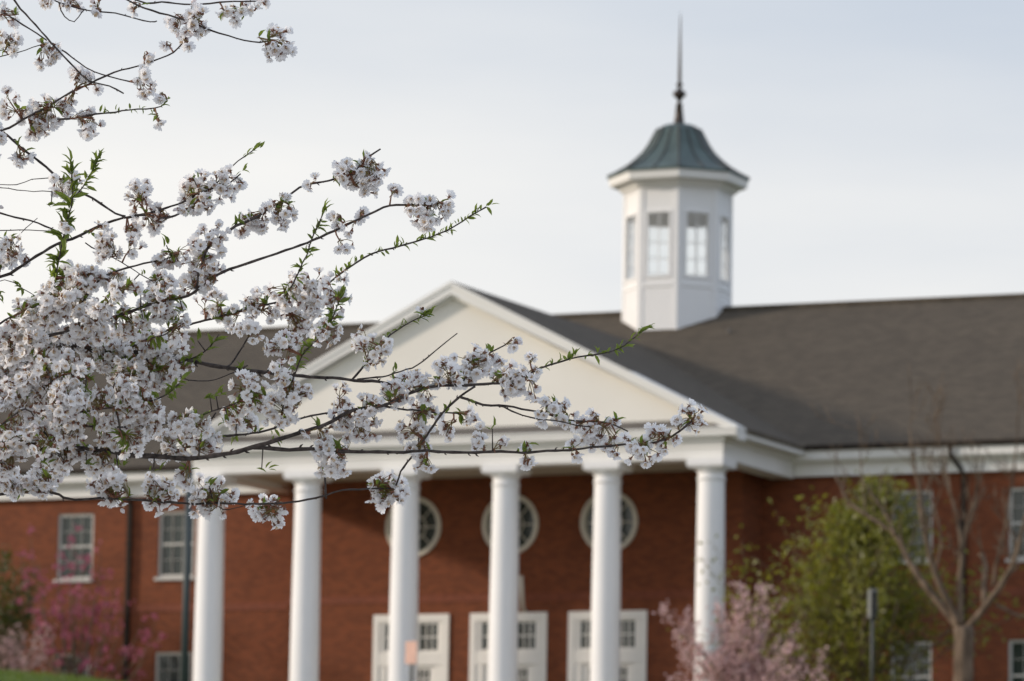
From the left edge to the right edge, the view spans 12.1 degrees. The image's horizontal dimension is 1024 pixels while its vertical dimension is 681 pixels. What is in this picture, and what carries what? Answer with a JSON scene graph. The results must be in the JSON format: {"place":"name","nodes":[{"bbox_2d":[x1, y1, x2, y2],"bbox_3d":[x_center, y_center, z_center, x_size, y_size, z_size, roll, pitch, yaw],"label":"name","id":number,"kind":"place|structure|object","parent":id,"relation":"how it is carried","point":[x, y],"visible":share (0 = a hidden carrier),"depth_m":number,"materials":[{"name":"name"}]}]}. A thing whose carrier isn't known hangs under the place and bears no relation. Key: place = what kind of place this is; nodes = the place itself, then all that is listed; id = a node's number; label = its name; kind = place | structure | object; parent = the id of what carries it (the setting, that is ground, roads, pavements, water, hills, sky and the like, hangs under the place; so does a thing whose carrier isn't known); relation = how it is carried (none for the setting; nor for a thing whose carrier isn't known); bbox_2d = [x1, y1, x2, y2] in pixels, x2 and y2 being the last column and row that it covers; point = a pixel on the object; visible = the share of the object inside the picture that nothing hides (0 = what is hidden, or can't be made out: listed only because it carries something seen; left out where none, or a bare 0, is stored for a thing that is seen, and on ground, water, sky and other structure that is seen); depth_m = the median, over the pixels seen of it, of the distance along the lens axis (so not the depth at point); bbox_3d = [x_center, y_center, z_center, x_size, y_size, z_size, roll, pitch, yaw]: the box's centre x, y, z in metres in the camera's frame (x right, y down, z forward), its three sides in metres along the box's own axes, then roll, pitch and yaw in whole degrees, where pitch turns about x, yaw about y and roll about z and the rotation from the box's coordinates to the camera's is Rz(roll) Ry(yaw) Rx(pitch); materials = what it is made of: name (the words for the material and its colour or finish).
{"place":"outdoors","nodes":[
{"label":"outdoors","id":0,"kind":"place"},
{"bbox_2d":[0,668,115,680],"bbox_3d":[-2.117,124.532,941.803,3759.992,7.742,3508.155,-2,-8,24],"label":"ground","id":1,"kind":"structure","parent":0,"point":[22,677],"depth_m":78.62,"materials":[{"name":"green plant"}]},
{"bbox_2d":[0,544,45,672],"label":"evergreen shrub","id":2,"kind":"object","parent":1,"relation":"on","point":[6,618],"visible":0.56,"depth_m":128.85,"materials":[{"name":"green plant"}]},
{"bbox_2d":[0,623,56,673],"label":"flowering shrub","id":3,"kind":"object","parent":1,"relation":"on","point":[24,664],"visible":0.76,"depth_m":125.26,"materials":[{"name":"pink plant"}]},
{"bbox_2d":[13,524,167,680],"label":"magnolia tree","id":4,"kind":"object","parent":1,"relation":"on","point":[80,666],"visible":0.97,"depth_m":126.23,"materials":[{"name":"pink plant"}]},
{"bbox_2d":[180,470,193,680],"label":"metal post","id":5,"kind":"object","parent":1,"relation":"on","point":[185,605],"visible":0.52,"depth_m":96.13,"materials":[{"name":"grey metal"}]},
{"bbox_2d":[0,0,709,529],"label":"cherry tree","id":6,"kind":"object","parent":1,"relation":"on","point":[36,354],"visible":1,"depth_m":10.46,"materials":[{"name":"white plant"}]},
{"bbox_2d":[405,641,416,680],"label":"parking sign","id":7,"kind":"object","parent":1,"relation":"on","point":[411,653],"visible":1,"depth_m":99.99,"materials":[{"name":"metal"}]},
{"bbox_2d":[0,10,1023,680],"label":"brick building","id":8,"kind":"structure","parent":1,"relation":"on","point":[554,566],"depth_m":123.22,"materials":[{"name":"brick"}]},
{"bbox_2d":[55,653,89,677],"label":"window","id":9,"kind":"structure","parent":8,"relation":"in","point":[62,658],"depth_m":130.14,"materials":[{"name":"glass"}]},
{"bbox_2d":[53,513,93,582],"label":"window","id":10,"kind":"structure","parent":8,"relation":"in","point":[84,537],"depth_m":130.55,"materials":[{"name":"glass"}]},
{"bbox_2d":[155,652,191,680],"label":"window","id":11,"kind":"structure","parent":8,"relation":"in","point":[168,664],"depth_m":128.91,"materials":[{"name":"glass"}]},
{"bbox_2d":[154,511,195,580],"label":"window","id":12,"kind":"structure","parent":8,"relation":"in","point":[172,523],"depth_m":129.32,"materials":[{"name":"glass"}]},
{"bbox_2d":[372,614,449,680],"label":"doorway","id":13,"kind":"structure","parent":8,"relation":"in","point":[433,629],"depth_m":124.33,"materials":[{"name":"paint"}]},
{"bbox_2d":[385,497,440,555],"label":"round window","id":14,"kind":"structure","parent":8,"relation":"in","point":[429,517],"depth_m":124.82,"materials":[{"name":"paint"}]},
{"bbox_2d":[469,612,547,680],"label":"doorway","id":15,"kind":"structure","parent":8,"relation":"in","point":[532,626],"depth_m":123.21,"materials":[{"name":"paint"}]},
{"bbox_2d":[482,495,538,552],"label":"round window","id":16,"kind":"structure","parent":8,"relation":"in","point":[528,516],"depth_m":123.73,"materials":[{"name":"paint"}]},
{"bbox_2d":[567,610,646,680],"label":"doorway","id":17,"kind":"structure","parent":8,"relation":"in","point":[633,623],"depth_m":122.14,"materials":[{"name":"paint"}]},
{"bbox_2d":[580,493,637,548],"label":"round window","id":18,"kind":"structure","parent":8,"relation":"in","point":[629,517],"depth_m":122.61,"materials":[{"name":"paint"}]},
{"bbox_2d":[891,641,931,680],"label":"window","id":19,"kind":"structure","parent":8,"relation":"in","point":[927,676],"depth_m":120.33,"materials":[{"name":"glass"}]},
{"bbox_2d":[892,490,934,564],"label":"window","id":20,"kind":"structure","parent":8,"relation":"in","point":[910,504],"depth_m":120.80,"materials":[{"name":"glass"}]},
{"bbox_2d":[1005,487,1023,561],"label":"window","id":21,"kind":"structure","parent":8,"relation":"in","point":[1017,494],"depth_m":119.77,"materials":[{"name":"glass"}]},
{"bbox_2d":[1009,640,1023,680],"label":"window","id":22,"kind":"structure","parent":8,"relation":"in","point":[1016,647],"depth_m":119.28,"materials":[{"name":"paint"}]},
{"bbox_2d":[652,581,828,680],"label":"flowering tree","id":23,"kind":"object","parent":1,"relation":"on","point":[723,668],"visible":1,"depth_m":110.50,"materials":[{"name":"pink plant"}]},
{"bbox_2d":[667,458,1023,680],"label":"green tree","id":24,"kind":"object","parent":1,"relation":"on","point":[869,546],"visible":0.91,"depth_m":113.46,"materials":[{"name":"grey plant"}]},
{"bbox_2d":[868,588,876,680],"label":"street sign","id":25,"kind":"object","parent":1,"relation":"on","point":[872,603],"visible":1,"depth_m":98.07,"materials":[{"name":"grey metal"}]},
{"bbox_2d":[810,359,1023,680],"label":"bare tree","id":26,"kind":"object","parent":1,"relation":"on","point":[963,658],"visible":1,"depth_m":107.71,"materials":[{"name":"brown plant"}]},
{"bbox_2d":[0,0,1023,331],"label":"sky","id":27,"kind":"structure","parent":0,"point":[879,144],"materials":[{"name":"white"}]}
]}

